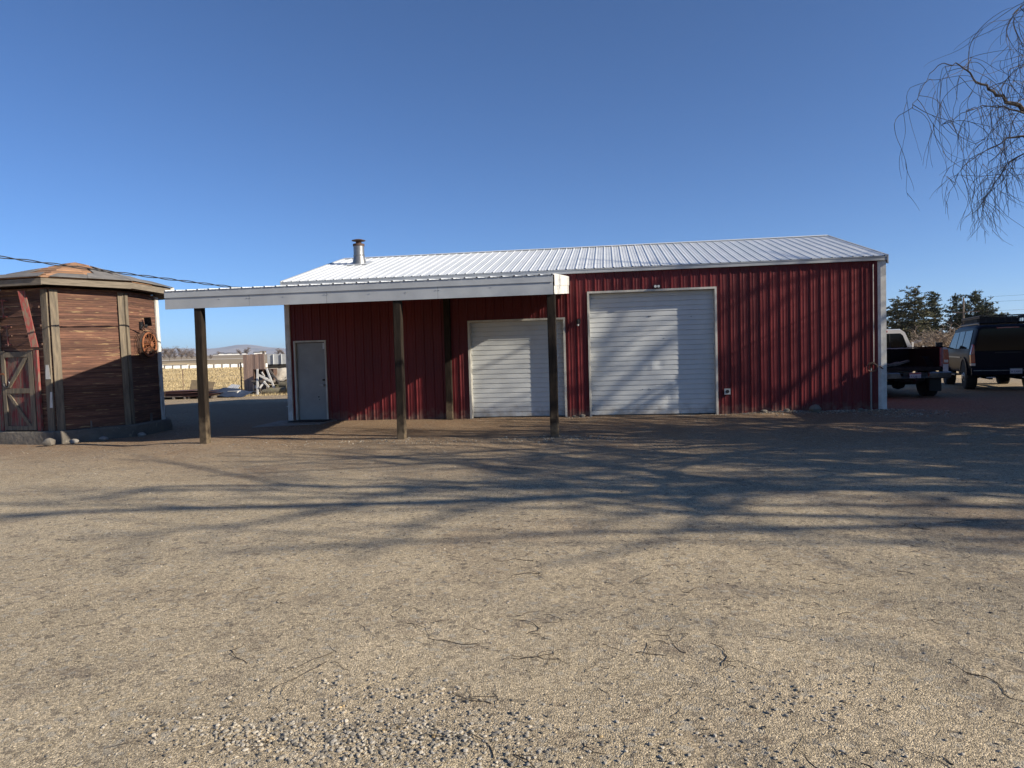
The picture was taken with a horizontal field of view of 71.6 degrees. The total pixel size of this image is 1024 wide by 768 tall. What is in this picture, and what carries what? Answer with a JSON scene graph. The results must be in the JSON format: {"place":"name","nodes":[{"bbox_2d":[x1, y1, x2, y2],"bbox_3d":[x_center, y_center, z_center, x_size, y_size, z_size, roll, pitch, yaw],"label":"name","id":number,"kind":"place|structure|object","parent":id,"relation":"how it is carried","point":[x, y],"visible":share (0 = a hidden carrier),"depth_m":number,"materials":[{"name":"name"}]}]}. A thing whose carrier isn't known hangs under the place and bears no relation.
{"place":"outdoors","nodes":[
{"label":"outdoors","id":0,"kind":"place"},
{"bbox_2d":[162,354,266,363],"bbox_3d":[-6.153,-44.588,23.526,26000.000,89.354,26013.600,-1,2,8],"label":"fields","id":1,"kind":"structure","parent":0,"point":[220,359],"depth_m":269.87,"materials":[{"name":"beige plant"}]},
{"bbox_2d":[161,347,169,359],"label":"bare tree","id":2,"kind":"object","parent":1,"relation":"on","point":[165,352],"visible":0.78,"depth_m":261.80,"materials":[{"name":"grey plant"}]},
{"bbox_2d":[165,348,180,360],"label":"bare tree","id":3,"kind":"object","parent":1,"relation":"on","point":[172,351],"visible":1,"depth_m":257.65,"materials":[{"name":"grey plant"}]},
{"bbox_2d":[176,345,187,360],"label":"bare tree","id":4,"kind":"object","parent":1,"relation":"on","point":[181,351],"visible":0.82,"depth_m":267.26,"materials":[{"name":"grey plant"}]},
{"bbox_2d":[182,348,192,360],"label":"bare tree","id":5,"kind":"object","parent":1,"relation":"on","point":[187,354],"visible":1,"depth_m":262.05,"materials":[{"name":"grey plant"}]},
{"bbox_2d":[161,344,285,356],"bbox_3d":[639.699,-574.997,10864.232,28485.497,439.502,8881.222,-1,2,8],"label":"hills","id":6,"kind":"structure","parent":0,"point":[241,348],"depth_m":9312.60,"materials":[{"name":"grey"}]},
{"bbox_2d":[289,419,331,421],"bbox_3d":[-5.159,0.939,18.146,0.960,0.013,0.560,-1,2,8],"label":"door mat","id":7,"kind":"object","parent":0,"point":[319,420],"depth_m":18.06,"materials":[{"name":"black rubber"}]},
{"bbox_2d":[0,378,1023,767],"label":"gravel yard","id":8,"kind":"structure","parent":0,"point":[350,558],"depth_m":4.77,"materials":[{"name":"beige gravel"}]},
{"bbox_2d":[42,438,54,446],"bbox_3d":[-9.886,1.251,15.167,0.245,0.207,0.215,-1,2,8],"label":"rock","id":9,"kind":"object","parent":8,"relation":"on","point":[47,442],"visible":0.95,"depth_m":15.09,"materials":[{"name":"beige stone"}]},
{"bbox_2d":[69,439,78,443],"bbox_3d":[-9.570,1.258,15.512,0.202,0.128,0.154,-1,2,8],"label":"rock","id":10,"kind":"object","parent":8,"relation":"on","point":[73,441],"visible":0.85,"depth_m":15.47,"materials":[{"name":"stone"}]},
{"bbox_2d":[0,262,173,444],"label":"wooden granary","id":11,"kind":"structure","parent":8,"relation":"on","point":[74,364],"depth_m":16.06,"materials":[{"name":"brown wood"}]},
{"bbox_2d":[0,350,37,429],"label":"door","id":12,"kind":"structure","parent":11,"relation":"in","point":[17,368],"depth_m":15.80,"materials":[{"name":"red wood"}]},
{"bbox_2d":[137,326,158,364],"bbox_3d":[-8.960,-0.929,17.535,0.222,1.028,0.931,-1,2,4],"label":"spoked wheel","id":13,"kind":"object","parent":11,"relation":"attached to","point":[152,343],"visible":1,"depth_m":17.49,"materials":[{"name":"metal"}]},
{"bbox_2d":[99,436,108,440],"bbox_3d":[-9.178,1.233,15.966,0.215,0.128,0.159,-1,2,8],"label":"rock","id":14,"kind":"object","parent":8,"relation":"on","point":[103,438],"visible":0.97,"depth_m":15.91,"materials":[{"name":"stone"}]},
{"bbox_2d":[137,432,145,436],"bbox_3d":[-8.680,1.192,16.652,0.201,0.127,0.156,-1,2,8],"label":"rock","id":15,"kind":"object","parent":8,"relation":"on","point":[141,434],"visible":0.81,"depth_m":16.61,"materials":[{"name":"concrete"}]},
{"bbox_2d":[164,396,187,398],"bbox_3d":[-15.252,0.611,32.583,1.240,0.123,1.010,-2,2,2],"label":"pallet","id":16,"kind":"object","parent":8,"relation":"on","point":[174,397],"visible":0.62,"depth_m":32.26,"materials":[{"name":"brown wood"}]},
{"bbox_2d":[164,388,222,395],"bbox_3d":[-14.710,0.388,32.499,2.703,0.310,0.993,-1,2,8],"label":"sheet stack","id":17,"kind":"object","parent":8,"relation":"on","point":[181,393],"visible":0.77,"depth_m":32.33,"materials":[{"name":"metal"}]},
{"bbox_2d":[189,380,214,389],"bbox_3d":[-15.157,0.190,34.653,1.294,0.820,0.304,-2,2,0],"label":"board","id":18,"kind":"object","parent":8,"relation":"on","point":[193,385],"visible":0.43,"depth_m":34.68,"materials":[{"name":"brown wood"}]},
{"bbox_2d":[188,394,221,398],"bbox_3d":[-14.043,0.561,32.568,1.240,0.123,1.010,-2,2,0],"label":"pallet","id":19,"kind":"object","parent":8,"relation":"on","point":[195,396],"visible":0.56,"depth_m":32.30,"materials":[{"name":"brown wood"}]},
{"bbox_2d":[209,387,256,396],"bbox_3d":[-13.252,0.383,33.206,2.002,0.425,1.503,-1,2,8],"label":"tarpaulin","id":20,"kind":"object","parent":8,"relation":"on","point":[240,393],"visible":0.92,"depth_m":32.95,"materials":[{"name":"grey plastic"}]},
{"bbox_2d":[227,384,239,387],"bbox_3d":[-13.351,0.320,33.974,0.600,0.615,0.500,-1,2,8],"label":"dotted panel","id":21,"kind":"object","parent":8,"relation":"on","point":[233,386],"visible":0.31,"depth_m":34.05,"materials":[{"name":"white"}]},
{"bbox_2d":[251,380,276,393],"bbox_3d":[-12.395,0.170,35.630,1.150,0.730,0.550,-1,2,8],"label":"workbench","id":22,"kind":"object","parent":8,"relation":"on","point":[259,382],"visible":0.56,"depth_m":35.41,"materials":[{"name":"grey wood"}]},
{"bbox_2d":[253,369,276,379],"bbox_3d":[-12.398,-0.478,35.673,1.080,0.558,0.390,-1,2,8],"label":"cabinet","id":23,"kind":"object","parent":22,"relation":"on","point":[264,371],"visible":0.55,"depth_m":35.61,"materials":[{"name":"wood"}]},
{"bbox_2d":[256,369,272,394],"bbox_3d":[-12.226,-0.111,35.024,0.913,1.287,0.354,-1,2,8],"label":"sawhorse","id":24,"kind":"object","parent":8,"relation":"on","point":[263,383],"visible":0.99,"depth_m":34.98,"materials":[{"name":"white wood"}]},
{"bbox_2d":[266,368,274,387],"bbox_3d":[-11.876,-0.147,35.050,0.663,1.280,0.058,-1,2,25],"label":"leaning board","id":25,"kind":"object","parent":8,"relation":"on","point":[268,373],"visible":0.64,"depth_m":35.07,"materials":[{"name":"white wood"}]},
{"bbox_2d":[262,387,286,394],"bbox_3d":[-11.027,0.314,34.286,2.042,0.402,0.357,-2,2,1],"label":"log","id":26,"kind":"object","parent":8,"relation":"on","point":[281,390],"visible":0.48,"depth_m":34.15,"materials":[{"name":"brown wood"}]},
{"bbox_2d":[268,377,286,387],"bbox_3d":[-10.570,-0.105,35.834,3.340,0.921,0.830,-1,2,8],"label":"wood pile","id":27,"kind":"object","parent":8,"relation":"on","point":[276,386],"visible":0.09,"depth_m":35.64,"materials":[{"name":"brown wood"}]},
{"bbox_2d":[255,368,286,383],"bbox_3d":[-10.899,-0.467,35.963,3.952,0.765,1.334,-1,2,8],"label":"canvas cover","id":28,"kind":"object","parent":27,"relation":"on","point":[281,375],"visible":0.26,"depth_m":35.72,"materials":[{"name":"beige fabric"}]},
{"bbox_2d":[252,420,336,427],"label":"concrete slab","id":29,"kind":"structure","parent":8,"relation":"on","point":[283,423],"depth_m":17.59,"materials":[{"name":"grey concrete"}]},
{"bbox_2d":[164,273,568,443],"bbox_3d":[-2.652,-0.629,15.670,7.637,3.655,4.728,-1,2,8],"label":"carport","id":30,"kind":"object","parent":8,"relation":"on","point":[199,301],"visible":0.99,"depth_m":13.33,"materials":[{"name":"white paint"}]},
{"bbox_2d":[28,447,1023,767],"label":"twig litter","id":31,"kind":"object","parent":8,"relation":"on","point":[602,643],"visible":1,"depth_m":3.70,"materials":[{"name":"brown wood"}]},
{"bbox_2d":[280,235,888,420],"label":"metal building","id":32,"kind":"structure","parent":8,"relation":"on","point":[750,325],"depth_m":17.54,"materials":[{"name":"red paint"}]},
{"bbox_2d":[293,340,328,419],"bbox_3d":[-5.211,-0.074,18.478,0.879,2.108,0.190,-1,2,8],"label":"door","id":33,"kind":"structure","parent":32,"relation":"in","point":[310,359],"depth_m":18.49,"materials":[{"name":"grey paint"}]},
{"bbox_2d":[467,317,566,418],"bbox_3d":[0.141,-0.374,17.802,2.443,2.491,0.249,-1,2,8],"label":"garage door","id":34,"kind":"structure","parent":32,"relation":"in","point":[508,360],"depth_m":17.90,"materials":[{"name":"white metal"}]},
{"bbox_2d":[587,286,718,416],"bbox_3d":[3.419,-0.751,17.340,3.079,3.099,0.249,-1,2,8],"label":"garage door","id":35,"kind":"structure","parent":32,"relation":"in","point":[651,351],"depth_m":17.42,"materials":[{"name":"white metal"}]},
{"bbox_2d":[809,404,821,411],"bbox_3d":[7.063,0.577,16.537,0.243,0.207,0.242,-3,3,-37],"label":"rock","id":36,"kind":"object","parent":8,"relation":"on","point":[815,408],"visible":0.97,"depth_m":16.47,"materials":[{"name":"grey stone"}]},
{"bbox_2d":[867,362,882,409],"bbox_3d":[8.416,0.095,16.454,0.358,1.230,0.091,-1,2,19],"label":"yard hydrant","id":37,"kind":"object","parent":8,"relation":"on","point":[871,364],"visible":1,"depth_m":16.48,"materials":[{"name":"metal"}]},
{"bbox_2d":[886,329,951,395],"bbox_3d":[11.920,-0.733,23.330,2.680,2.104,6.408,-1,2,8],"label":"pickup truck","id":38,"kind":"object","parent":8,"relation":"on","point":[905,359],"visible":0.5,"depth_m":21.13,"materials":[{"name":"white paint"}]},
{"bbox_2d":[894,1,1023,244],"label":"willow tree","id":39,"kind":"object","parent":8,"relation":"on","point":[1010,103],"visible":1,"depth_m":11.00,"materials":[{"name":"brown plant"}]},
{"bbox_2d":[935,314,1023,388],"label":"sport utility wagon","id":40,"kind":"object","parent":8,"relation":"on","point":[986,347],"visible":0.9,"depth_m":22.85,"materials":[{"name":"black paint"}]},
{"bbox_3d":[-13.447,-0.485,6.655,1.000,4.878,0.278,-1,2,8],"label":"cable pole","id":41,"kind":"object","parent":8,"relation":"on","visible":0},
{"bbox_2d":[0,255,230,286],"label":"service cable","id":42,"kind":"object","parent":41,"relation":"attached to","point":[109,270],"visible":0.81,"depth_m":14.60,"materials":[{"name":"black plastic"}]},
{"bbox_2d":[0,0,1023,348],"label":"sky","id":43,"kind":"structure","parent":0,"point":[233,143],"materials":[{"name":"blue"}]},
{"bbox_2d":[21,471,1022,767],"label":"pebbles","id":44,"kind":"object","parent":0,"point":[509,645],"visible":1,"depth_m":3.46,"materials":[{"name":"grey stone"}]},
{"bbox_2d":[162,363,960,390],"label":"field","id":45,"kind":"structure","parent":0,"point":[957,376],"depth_m":88.50,"materials":[{"name":"beige plant"}]},
{"bbox_2d":[163,369,242,389],"bbox_3d":[-21.089,-0.008,40.016,15.981,1.526,1.499,-1,2,18],"label":"wire fence","id":46,"kind":"object","parent":45,"relation":"on","point":[195,374],"visible":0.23,"depth_m":39.45,"materials":[{"name":"grey metal"}]},
{"bbox_2d":[163,367,286,397],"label":"dry grass","id":47,"kind":"structure","parent":45,"relation":"on","point":[226,383],"depth_m":67.61,"materials":[{"name":"beige plant"}]},
{"bbox_2d":[238,362,241,389],"bbox_3d":[-14.017,-0.213,36.712,0.202,1.801,0.111,-1,2,8],"label":"steel post","id":48,"kind":"object","parent":45,"relation":"on","point":[240,373],"visible":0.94,"depth_m":36.70,"materials":[{"name":"metal"}]},
{"bbox_2d":[243,351,266,391],"bbox_3d":[-13.247,-0.500,36.593,1.150,2.340,0.196,-1,2,8],"label":"board fence","id":49,"kind":"object","parent":45,"relation":"on","point":[251,362],"visible":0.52,"depth_m":36.52,"materials":[{"name":"brown wood"}]},
{"bbox_2d":[267,354,285,367],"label":"ribbed panel wall","id":50,"kind":"structure","parent":45,"relation":"on","point":[276,360],"depth_m":54.88,"materials":[{"name":"white metal"}]},
{"bbox_2d":[886,296,932,338],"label":"pine tree","id":51,"kind":"object","parent":45,"relation":"on","point":[890,312],"visible":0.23,"depth_m":111.38,"materials":[{"name":"green plant"}]},
{"bbox_2d":[886,285,940,341],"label":"pine tree","id":52,"kind":"object","parent":45,"relation":"on","point":[916,311],"visible":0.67,"depth_m":107.23,"materials":[{"name":"green plant"}]},
{"bbox_2d":[910,334,940,346],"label":"bare bush","id":53,"kind":"object","parent":45,"relation":"on","point":[920,344],"visible":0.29,"depth_m":59.78,"materials":[{"name":"plant"}]},
{"bbox_2d":[922,291,947,336],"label":"pine tree","id":54,"kind":"object","parent":45,"relation":"on","point":[937,309],"visible":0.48,"depth_m":115.15,"materials":[{"name":"green plant"}]},
{"bbox_2d":[910,317,961,346],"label":"bare bush","id":55,"kind":"object","parent":45,"relation":"on","point":[944,338],"visible":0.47,"depth_m":61.57,"materials":[{"name":"brown plant"}]},
{"bbox_2d":[942,293,966,342],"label":"pine tree","id":56,"kind":"object","parent":45,"relation":"on","point":[955,306],"visible":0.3,"depth_m":117.51,"materials":[{"name":"green plant"}]},
{"bbox_2d":[952,297,979,324],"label":"utility pole","id":57,"kind":"object","parent":45,"relation":"on","point":[963,312],"visible":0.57,"depth_m":99.72,"materials":[{"name":"brown wood"}]},
{"bbox_2d":[947,289,992,339],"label":"pine tree","id":58,"kind":"object","parent":45,"relation":"on","point":[978,299],"visible":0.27,"depth_m":111.57,"materials":[{"name":"green plant"}]},
{"bbox_2d":[969,302,1008,316],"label":"pine tree","id":59,"kind":"object","parent":45,"relation":"on","point":[988,311],"visible":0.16,"depth_m":109.43,"materials":[{"name":"green plant"}]},
{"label":"log","id":60,"kind":"object","parent":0,"visible":0},
{"bbox_2d":[279,381,286,387],"bbox_3d":[-9.980,-0.032,34.688,2.814,0.463,0.410,-1,2,5],"label":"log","id":61,"kind":"object","parent":60,"relation":"on","point":[283,384],"visible":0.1,"depth_m":34.64,"materials":[{"name":"brown wood"}]},
{"bbox_2d":[269,369,278,383],"bbox_3d":[-11.717,-0.334,35.096,0.804,0.865,0.054,-1,2,25],"label":"leaning board","id":62,"kind":"object","parent":61,"relation":"on","point":[273,375],"visible":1,"depth_m":35.09,"materials":[{"name":"grey wood"}]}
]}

